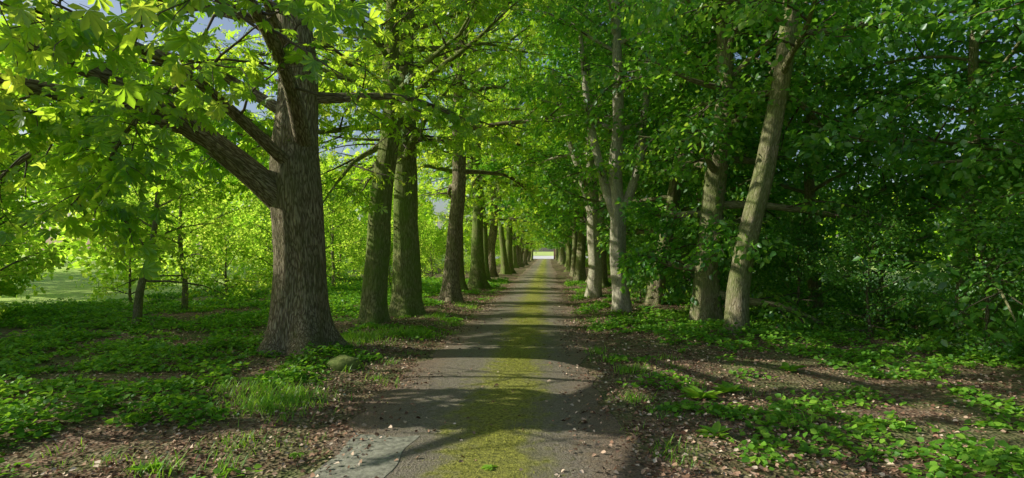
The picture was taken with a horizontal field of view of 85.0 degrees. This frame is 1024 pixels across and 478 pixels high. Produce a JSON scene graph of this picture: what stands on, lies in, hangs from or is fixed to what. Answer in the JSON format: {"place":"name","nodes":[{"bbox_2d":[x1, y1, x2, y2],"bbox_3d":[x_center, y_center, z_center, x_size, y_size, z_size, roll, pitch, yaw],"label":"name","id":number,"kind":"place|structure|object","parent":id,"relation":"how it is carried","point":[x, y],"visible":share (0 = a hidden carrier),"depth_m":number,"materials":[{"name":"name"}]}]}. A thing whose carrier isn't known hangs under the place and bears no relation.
{"place":"outdoors","nodes":[
{"label":"outdoors","id":0,"kind":"place"},
{"bbox_2d":[299,259,654,477],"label":"road","id":1,"kind":"structure","parent":0,"point":[437,397],"depth_m":5.86,"materials":[{"name":"grey asphalt"}]},
{"bbox_2d":[309,434,419,477],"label":"road repair patch","id":2,"kind":"object","parent":1,"relation":"on","point":[378,459],"visible":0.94,"depth_m":4.39,"materials":[{"name":"concrete"}]},
{"bbox_2d":[382,302,563,477],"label":"moss","id":3,"kind":"object","parent":1,"relation":"on","point":[530,305],"visible":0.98,"depth_m":6.94,"materials":[{"name":"green plant"}]},
{"bbox_2d":[191,415,822,469],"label":"fallen green leaves","id":4,"kind":"object","parent":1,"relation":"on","point":[752,458],"visible":1,"depth_m":4.26,"materials":[{"name":"green plant"}]},
{"bbox_2d":[0,252,1023,477],"bbox_3d":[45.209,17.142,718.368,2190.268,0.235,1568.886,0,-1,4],"label":"ground","id":5,"kind":"structure","parent":0,"point":[60,284],"depth_m":6.21,"materials":[{"name":"brown soil"}]},
{"bbox_2d":[0,169,29,265],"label":"elder sapling","id":6,"kind":"object","parent":5,"relation":"on","point":[3,230],"visible":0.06,"depth_m":14.38,"materials":[{"name":"green plant"}]},
{"bbox_2d":[0,175,67,298],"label":"hazel shrub","id":7,"kind":"object","parent":5,"relation":"on","point":[21,276],"visible":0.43,"depth_m":13.53,"materials":[{"name":"green plant"}]},
{"bbox_2d":[0,107,76,319],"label":"hazel shrub","id":8,"kind":"object","parent":5,"relation":"on","point":[18,208],"visible":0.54,"depth_m":12.30,"materials":[{"name":"green plant"}]},
{"bbox_2d":[71,190,189,302],"bbox_3d":[-11.682,0.302,17.284,2.839,3.753,2.782,1,-2,-43],"label":"hazel shrub","id":9,"kind":"object","parent":5,"relation":"on","point":[129,293],"visible":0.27,"depth_m":17.18,"materials":[{"name":"green plant"}]},
{"bbox_2d":[29,42,252,324],"bbox_3d":[-7.280,-0.968,11.489,4.068,5.988,3.882,5,6,-10],"label":"elder sapling","id":10,"kind":"object","parent":5,"relation":"on","point":[138,302],"visible":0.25,"depth_m":11.62,"materials":[{"name":"green plant"}]},
{"bbox_2d":[126,462,161,471],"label":"dock plant","id":11,"kind":"object","parent":5,"relation":"on","point":[139,468],"visible":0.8,"depth_m":4.01,"materials":[{"name":"green plant"}]},
{"bbox_2d":[90,105,260,311],"bbox_3d":[-8.901,-0.826,14.975,3.921,5.771,3.742,4,0,-20],"label":"elder sapling","id":12,"kind":"object","parent":5,"relation":"on","point":[184,298],"visible":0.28,"depth_m":14.64,"materials":[{"name":"green plant"}]},
{"bbox_2d":[0,7,437,268],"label":"distant tree belt","id":13,"kind":"object","parent":5,"relation":"on","point":[3,59],"visible":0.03,"depth_m":55.90,"materials":[{"name":"green plant"}]},
{"bbox_2d":[0,145,443,299],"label":"field hedge","id":14,"kind":"object","parent":5,"relation":"on","point":[46,187],"visible":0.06,"depth_m":25.16,"materials":[{"name":"green plant"}]},
{"bbox_2d":[186,214,271,300],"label":"hazel shrub","id":15,"kind":"object","parent":5,"relation":"on","point":[243,282],"visible":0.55,"depth_m":18.51,"materials":[{"name":"green plant"}]},
{"bbox_2d":[0,0,501,357],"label":"horse chestnut tree","id":16,"kind":"object","parent":5,"relation":"on","point":[286,188],"visible":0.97,"depth_m":6.11,"materials":[{"name":"green plant"}]},
{"bbox_2d":[229,198,272,282],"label":"hazel shrub","id":17,"kind":"object","parent":5,"relation":"on","point":[260,251],"visible":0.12,"depth_m":25.79,"materials":[{"name":"green plant"}]},
{"bbox_2d":[0,275,508,477],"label":"ivy ground cover","id":18,"kind":"object","parent":5,"relation":"on","point":[44,310],"visible":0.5,"depth_m":8.32,"materials":[{"name":"green plant"}]},
{"bbox_2d":[262,237,272,280],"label":"hazel shrub","id":19,"kind":"object","parent":5,"relation":"on","point":[271,255],"visible":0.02,"depth_m":28.88,"materials":[{"name":"green plant"}]},
{"bbox_2d":[231,189,327,287],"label":"hazel shrub","id":20,"kind":"object","parent":5,"relation":"on","point":[264,240],"visible":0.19,"depth_m":20.38,"materials":[{"name":"green plant"}]},
{"bbox_2d":[259,158,369,295],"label":"elder sapling","id":21,"kind":"object","parent":5,"relation":"on","point":[350,225],"visible":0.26,"depth_m":17.77,"materials":[{"name":"green plant"}]},
{"bbox_2d":[324,208,349,272],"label":"hazel shrub","id":22,"kind":"object","parent":5,"relation":"on","point":[328,236],"visible":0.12,"depth_m":30.33,"materials":[{"name":"green plant"}]},
{"bbox_2d":[319,149,368,286],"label":"elder sapling","id":23,"kind":"object","parent":5,"relation":"on","point":[333,281],"visible":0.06,"depth_m":24.09,"materials":[{"name":"green plant"}]},
{"bbox_2d":[326,355,361,370],"bbox_3d":[-2.340,1.756,7.767,0.469,0.263,0.351,0,-1,4],"label":"mossy stone","id":24,"kind":"object","parent":5,"relation":"on","point":[338,362],"visible":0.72,"depth_m":7.66,"materials":[{"name":"green stone"}]},
{"bbox_2d":[326,217,365,277],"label":"hazel shrub","id":25,"kind":"object","parent":5,"relation":"on","point":[355,256],"visible":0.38,"depth_m":33.21,"materials":[{"name":"green plant"}]},
{"bbox_2d":[338,237,365,273],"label":"hazel shrub","id":26,"kind":"object","parent":5,"relation":"on","point":[360,267],"visible":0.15,"depth_m":38.33,"materials":[{"name":"green plant"}]},
{"bbox_2d":[345,232,366,274],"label":"hazel shrub","id":27,"kind":"object","parent":5,"relation":"on","point":[362,242],"visible":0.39,"depth_m":36.40,"materials":[{"name":"green plant"}]},
{"bbox_2d":[154,0,566,324],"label":"horse chestnut tree","id":28,"kind":"object","parent":5,"relation":"on","point":[373,306],"visible":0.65,"depth_m":12.09,"materials":[{"name":"green plant"}]},
{"bbox_2d":[365,233,392,284],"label":"hazel shrub","id":29,"kind":"object","parent":5,"relation":"on","point":[389,272],"visible":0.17,"depth_m":23.29,"materials":[{"name":"green plant"}]},
{"bbox_2d":[194,0,567,316],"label":"horse chestnut tree","id":30,"kind":"object","parent":5,"relation":"on","point":[406,296],"visible":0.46,"depth_m":13.82,"materials":[{"name":"green plant"}]},
{"bbox_2d":[366,187,434,260],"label":"elder sapling","id":31,"kind":"object","parent":5,"relation":"on","point":[422,222],"visible":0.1,"depth_m":30.66,"materials":[{"name":"green plant"}]},
{"bbox_2d":[391,221,437,270],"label":"hazel shrub","id":32,"kind":"object","parent":5,"relation":"on","point":[428,261],"visible":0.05,"depth_m":42.78,"materials":[{"name":"green plant"}]},
{"bbox_2d":[419,225,446,279],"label":"hazel shrub","id":33,"kind":"object","parent":5,"relation":"on","point":[429,233],"visible":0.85,"depth_m":29.22,"materials":[{"name":"green plant"}]},
{"bbox_2d":[428,237,443,263],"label":"hazel shrub","id":34,"kind":"object","parent":5,"relation":"on","point":[436,252],"visible":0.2,"depth_m":59.45,"materials":[{"name":"green plant"}]},
{"bbox_2d":[438,235,446,263],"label":"hazel shrub","id":35,"kind":"object","parent":5,"relation":"on","point":[441,260],"visible":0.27,"depth_m":64.50,"materials":[{"name":"green plant"}]},
{"bbox_2d":[319,0,582,289],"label":"horse chestnut tree","id":36,"kind":"object","parent":5,"relation":"on","point":[463,285],"visible":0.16,"depth_m":21.03,"materials":[{"name":"green plant"}]},
{"bbox_2d":[446,228,471,272],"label":"hazel shrub","id":37,"kind":"object","parent":5,"relation":"on","point":[466,254],"visible":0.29,"depth_m":37.05,"materials":[{"name":"green plant"}]},
{"bbox_2d":[418,72,555,281],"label":"horse chestnut tree","id":38,"kind":"object","parent":5,"relation":"on","point":[485,239],"visible":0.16,"depth_m":28.70,"materials":[{"name":"green plant"}]},
{"bbox_2d":[375,3,601,288],"bbox_3d":[-1.764,-5.799,24.883,11.893,16.157,12.344,-2,-4,7],"label":"horse chestnut tree","id":39,"kind":"object","parent":5,"relation":"on","point":[477,277],"visible":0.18,"depth_m":24.11,"materials":[{"name":"green plant"}]},
{"bbox_2d":[313,0,674,302],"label":"horse chestnut tree","id":40,"kind":"object","parent":5,"relation":"on","point":[450,287],"visible":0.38,"depth_m":17.48,"materials":[{"name":"green plant"}]},
{"bbox_2d":[438,97,552,274],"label":"horse chestnut tree","id":41,"kind":"object","parent":5,"relation":"on","point":[505,269],"visible":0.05,"depth_m":38.81,"materials":[{"name":"green plant"}]},
{"bbox_2d":[419,36,575,276],"bbox_3d":[-1.656,-4.800,34.282,10.206,14.611,9.225,0,-1,-20],"label":"horse chestnut tree","id":42,"kind":"object","parent":5,"relation":"on","point":[492,236],"visible":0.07,"depth_m":33.97,"materials":[{"name":"green plant"}]},
{"bbox_2d":[495,235,500,265],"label":"hazel shrub","id":43,"kind":"object","parent":5,"relation":"on","point":[497,248],"visible":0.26,"depth_m":57.05,"materials":[{"name":"green plant"}]},
{"bbox_2d":[466,141,538,267],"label":"horse chestnut tree","id":44,"kind":"object","parent":5,"relation":"on","point":[518,249],"visible":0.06,"depth_m":55.91,"materials":[{"name":"green plant"}]},
{"bbox_2d":[41,280,964,477],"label":"grass","id":45,"kind":"structure","parent":5,"relation":"on","point":[271,401],"depth_m":6.26,"materials":[{"name":"green plant"}]},
{"bbox_2d":[466,113,542,268],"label":"horse chestnut tree","id":46,"kind":"object","parent":5,"relation":"on","point":[515,263],"visible":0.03,"depth_m":52.09,"materials":[{"name":"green plant"}]},
{"bbox_2d":[463,145,546,248],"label":"horse chestnut tree","id":47,"kind":"object","parent":5,"relation":"on","point":[516,241],"visible":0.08,"depth_m":46.32,"materials":[{"name":"green plant"}]},
{"bbox_2d":[449,75,566,273],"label":"horse chestnut tree","id":48,"kind":"object","parent":5,"relation":"on","point":[509,249],"depth_m":40.36,"materials":[{"name":"green plant"}]},
{"bbox_2d":[0,303,1020,477],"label":"fallen twigs","id":49,"kind":"object","parent":5,"relation":"on","point":[863,461],"visible":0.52,"depth_m":5.27,"materials":[{"name":"brown wood"}]},
{"bbox_2d":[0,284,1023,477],"bbox_3d":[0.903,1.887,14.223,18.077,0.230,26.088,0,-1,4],"label":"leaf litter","id":50,"kind":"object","parent":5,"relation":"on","point":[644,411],"visible":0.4,"depth_m":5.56,"materials":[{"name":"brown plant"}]},
{"bbox_2d":[4,147,1021,261],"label":"distant tree line","id":51,"kind":"object","parent":5,"relation":"on","point":[167,216],"visible":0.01,"depth_m":93.18,"materials":[{"name":"green plant"}]},
{"bbox_2d":[496,191,545,265],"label":"horse chestnut tree","id":52,"kind":"object","parent":5,"relation":"on","point":[523,248],"visible":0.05,"depth_m":61.85,"materials":[{"name":"green plant"}]},
{"bbox_2d":[497,235,553,264],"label":"horse chestnut tree","id":53,"kind":"object","parent":5,"relation":"on","point":[526,254],"visible":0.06,"depth_m":65.90,"materials":[{"name":"green plant"}]},
{"bbox_2d":[530,236,563,248],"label":"lime tree","id":54,"kind":"object","parent":5,"relation":"on","point":[537,240],"visible":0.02,"depth_m":50.84,"materials":[{"name":"green plant"}]},
{"bbox_2d":[539,247,557,259],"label":"lime tree","id":55,"kind":"object","parent":5,"relation":"on","point":[556,254],"depth_m":98.07,"materials":[{"name":"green plant"}]},
{"bbox_2d":[526,143,572,271],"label":"lime tree","id":56,"kind":"object","parent":5,"relation":"on","point":[568,258],"visible":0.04,"depth_m":43.37,"materials":[{"name":"green plant"}]},
{"bbox_2d":[536,167,565,264],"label":"lime tree","id":57,"kind":"object","parent":5,"relation":"on","point":[563,254],"visible":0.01,"depth_m":66.69,"materials":[{"name":"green plant"}]},
{"bbox_2d":[533,141,572,248],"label":"lime tree","id":58,"kind":"object","parent":5,"relation":"on","point":[559,246],"visible":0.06,"depth_m":48.15,"materials":[{"name":"green plant"}]},
{"bbox_2d":[512,132,609,276],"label":"lime tree","id":59,"kind":"object","parent":5,"relation":"on","point":[573,240],"visible":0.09,"depth_m":35.99,"materials":[{"name":"green plant"}]},
{"bbox_2d":[558,246,565,262],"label":"lime tree","id":60,"kind":"object","parent":5,"relation":"on","point":[560,259],"visible":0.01,"depth_m":74.03,"materials":[{"name":"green plant"}]},
{"bbox_2d":[526,137,609,250],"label":"lime tree","id":61,"kind":"object","parent":5,"relation":"on","point":[570,224],"visible":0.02,"depth_m":38.88,"materials":[{"name":"green plant"}]},
{"bbox_2d":[427,0,716,298],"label":"lime tree","id":62,"kind":"object","parent":5,"relation":"on","point":[594,286],"visible":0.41,"depth_m":18.87,"materials":[{"name":"green plant"}]},
{"bbox_2d":[486,22,662,280],"bbox_3d":[3.669,-4.786,31.431,11.502,14.584,10.778,-6,-9,39],"label":"lime tree","id":63,"kind":"object","parent":5,"relation":"on","point":[580,272],"visible":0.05,"depth_m":30.01,"materials":[{"name":"green plant"}]},
{"bbox_2d":[585,251,588,266],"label":"hazel shrub","id":64,"kind":"object","parent":5,"relation":"on","point":[586,254],"visible":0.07,"depth_m":55.42,"materials":[{"name":"green plant"}]},
{"bbox_2d":[501,5,692,281],"bbox_3d":[4.788,-5.202,27.872,11.204,15.161,11.956,3,-1,-19],"label":"lime tree","id":65,"kind":"object","parent":5,"relation":"on","point":[554,142],"visible":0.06,"depth_m":27.24,"materials":[{"name":"green plant"}]},
{"bbox_2d":[607,237,629,274],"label":"hazel shrub","id":66,"kind":"object","parent":5,"relation":"on","point":[609,272],"visible":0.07,"depth_m":37.37,"materials":[{"name":"green plant"}]},
{"bbox_2d":[494,0,751,287],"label":"lime tree","id":67,"kind":"object","parent":5,"relation":"on","point":[583,229],"visible":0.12,"depth_m":23.70,"materials":[{"name":"green plant"}]},
{"bbox_2d":[488,0,775,311],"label":"lime tree","id":68,"kind":"object","parent":5,"relation":"on","point":[611,185],"visible":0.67,"depth_m":14.49,"materials":[{"name":"green plant"}]},
{"bbox_2d":[610,241,653,295],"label":"hawthorn shrub","id":69,"kind":"object","parent":5,"relation":"on","point":[631,252],"visible":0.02,"depth_m":20.11,"materials":[{"name":"green plant"}]},
{"bbox_2d":[632,222,657,282],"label":"hawthorn shrub","id":70,"kind":"object","parent":5,"relation":"on","point":[642,234],"visible":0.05,"depth_m":25.77,"materials":[{"name":"green plant"}]},
{"bbox_2d":[627,247,670,302],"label":"hawthorn shrub","id":71,"kind":"object","parent":5,"relation":"on","point":[633,279],"visible":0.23,"depth_m":17.26,"materials":[{"name":"green plant"}]},
{"bbox_2d":[632,223,687,292],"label":"hawthorn shrub","id":72,"kind":"object","parent":5,"relation":"on","point":[648,234],"visible":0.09,"depth_m":21.75,"materials":[{"name":"green plant"}]},
{"bbox_2d":[607,87,726,275],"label":"field maple tree","id":73,"kind":"object","parent":5,"relation":"on","point":[680,200],"visible":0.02,"depth_m":28.09,"materials":[{"name":"green plant"}]},
{"bbox_2d":[524,0,842,312],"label":"lime tree","id":74,"kind":"object","parent":5,"relation":"on","point":[657,296],"visible":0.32,"depth_m":16.48,"materials":[{"name":"green plant"}]},
{"bbox_2d":[641,218,729,301],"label":"hawthorn shrub","id":75,"kind":"object","parent":5,"relation":"on","point":[674,240],"visible":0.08,"depth_m":18.00,"materials":[{"name":"green plant"}]},
{"bbox_2d":[678,384,721,398],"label":"dock plant","id":76,"kind":"object","parent":5,"relation":"on","point":[694,392],"visible":0.95,"depth_m":6.19,"materials":[{"name":"green plant"}]},
{"bbox_2d":[602,35,801,281],"bbox_3d":[7.593,-3.938,22.844,8.491,12.386,8.583,-1,-1,29],"label":"field maple tree","id":77,"kind":"object","parent":5,"relation":"on","point":[698,201],"visible":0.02,"depth_m":22.51,"materials":[{"name":"green plant"}]},
{"bbox_2d":[696,421,734,443],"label":"dock plant","id":78,"kind":"object","parent":5,"relation":"on","point":[716,428],"visible":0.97,"depth_m":5.00,"materials":[{"name":"green plant"}]},
{"bbox_2d":[711,381,745,392],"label":"dock plant","id":79,"kind":"object","parent":5,"relation":"on","point":[726,387],"visible":0.98,"depth_m":6.50,"materials":[{"name":"green plant"}]},
{"bbox_2d":[682,201,787,312],"bbox_3d":[5.762,0.627,14.751,3.000,3.438,2.331,-1,-2,37],"label":"hawthorn shrub","id":80,"kind":"object","parent":5,"relation":"on","point":[763,225],"visible":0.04,"depth_m":14.45,"materials":[{"name":"green plant"}]},
{"bbox_2d":[597,2,883,303],"bbox_3d":[7.506,-4.027,18.054,8.491,12.387,8.583,0,-1,-13],"label":"field maple tree","id":81,"kind":"object","parent":5,"relation":"on","point":[798,186],"visible":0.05,"depth_m":16.53,"materials":[{"name":"green plant"}]},
{"bbox_2d":[686,189,800,299],"bbox_3d":[6.860,0.477,16.280,3.500,4.011,2.720,0,-1,-8],"label":"hawthorn shrub","id":82,"kind":"object","parent":5,"relation":"on","point":[772,261],"visible":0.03,"depth_m":16.22,"materials":[{"name":"green plant"}]},
{"bbox_2d":[722,233,771,318],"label":"hawthorn shrub","id":83,"kind":"object","parent":5,"relation":"on","point":[758,277],"visible":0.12,"depth_m":12.99,"materials":[{"name":"green plant"}]},
{"bbox_2d":[587,0,946,335],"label":"lime tree","id":84,"kind":"object","parent":5,"relation":"on","point":[707,292],"visible":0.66,"depth_m":11.99,"materials":[{"name":"green plant"}]},
{"bbox_2d":[690,65,735,307],"bbox_3d":[4.435,-1.134,12.310,0.976,5.270,0.725,-1,-1,24],"label":"trunk ivy","id":85,"kind":"object","parent":84,"relation":"attached to","point":[724,213],"visible":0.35,"depth_m":12.14,"materials":[{"name":"green plant"}]},
{"bbox_2d":[754,206,824,305],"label":"hawthorn shrub","id":86,"kind":"object","parent":5,"relation":"on","point":[782,266],"visible":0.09,"depth_m":15.64,"materials":[{"name":"green plant"}]},
{"bbox_2d":[584,0,997,334],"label":"lime tree","id":87,"kind":"object","parent":5,"relation":"on","point":[785,17],"visible":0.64,"depth_m":10.32,"materials":[{"name":"green plant"}]},
{"bbox_2d":[779,362,806,370],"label":"dock plant","id":88,"kind":"object","parent":5,"relation":"on","point":[786,366],"visible":0.97,"depth_m":7.38,"materials":[{"name":"green plant"}]},
{"bbox_2d":[564,278,1023,477],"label":"ivy ground cover","id":89,"kind":"object","parent":5,"relation":"on","point":[967,454],"visible":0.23,"depth_m":7.01,"materials":[{"name":"green plant"}]},
{"bbox_2d":[749,208,858,326],"bbox_3d":[6.342,0.747,12.065,1.943,2.865,2.500,-1,-2,37],"label":"hawthorn shrub","id":90,"kind":"object","parent":5,"relation":"on","point":[811,272],"visible":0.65,"depth_m":11.95,"materials":[{"name":"green plant"}]},
{"bbox_2d":[585,0,1023,316],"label":"woodland understorey","id":91,"kind":"object","parent":5,"relation":"on","point":[944,66],"visible":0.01,"depth_m":16.02,"materials":[{"name":"green plant"}]},
{"bbox_2d":[652,0,1018,312],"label":"field maple tree","id":92,"kind":"object","parent":5,"relation":"on","point":[809,189],"visible":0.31,"depth_m":12.20,"materials":[{"name":"green plant"}]},
{"bbox_2d":[805,211,932,341],"bbox_3d":[6.515,0.807,10.244,2.300,2.636,1.787,-1,-2,40],"label":"hawthorn shrub","id":93,"kind":"object","parent":5,"relation":"on","point":[848,276],"visible":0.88,"depth_m":10.17,"materials":[{"name":"green plant"}]},
{"bbox_2d":[815,182,948,330],"bbox_3d":[7.904,0.533,11.835,2.331,3.438,3.000,1,-1,-29],"label":"hawthorn shrub","id":94,"kind":"object","parent":5,"relation":"on","point":[918,323],"visible":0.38,"depth_m":11.61,"materials":[{"name":"green plant"}]},
{"bbox_2d":[818,193,951,315],"bbox_3d":[9.061,0.584,13.809,3.094,3.544,2.404,-1,-1,33],"label":"hawthorn shrub","id":95,"kind":"object","parent":5,"relation":"on","point":[823,252],"visible":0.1,"depth_m":13.66,"materials":[{"name":"green plant"}]},
{"bbox_2d":[753,0,1023,346],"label":"field maple tree","id":96,"kind":"object","parent":5,"relation":"on","point":[973,52],"visible":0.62,"depth_m":9.94,"materials":[{"name":"green plant"}]},
{"bbox_2d":[859,0,1023,220],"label":"field maple tree","id":97,"kind":"object","parent":5,"relation":"on","point":[963,172],"visible":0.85,"depth_m":8.89,"materials":[{"name":"green plant"}]},
{"bbox_2d":[868,0,1023,198],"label":"field maple tree","id":98,"kind":"object","parent":5,"relation":"on","point":[932,153],"visible":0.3,"depth_m":10.69,"materials":[{"name":"green plant"}]},
{"bbox_2d":[911,200,1023,366],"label":"hawthorn shrub","id":99,"kind":"object","parent":5,"relation":"on","point":[984,334],"visible":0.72,"depth_m":8.42,"materials":[{"name":"green plant"}]},
{"bbox_2d":[912,97,1023,326],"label":"hawthorn shrub","id":100,"kind":"object","parent":5,"relation":"on","point":[991,213],"visible":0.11,"depth_m":11.41,"materials":[{"name":"green plant"}]},
{"bbox_2d":[915,96,1023,358],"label":"hawthorn shrub","id":101,"kind":"object","parent":5,"relation":"on","point":[976,200],"visible":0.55,"depth_m":8.77,"materials":[{"name":"green plant"}]},
{"bbox_2d":[0,0,1023,251],"label":"sky","id":102,"kind":"structure","parent":0,"point":[439,207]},
{"bbox_2d":[495,256,587,258],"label":"gravel yard","id":103,"kind":"structure","parent":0,"point":[543,257],"depth_m":139.33,"materials":[{"name":"beige gravel"}]}
]}

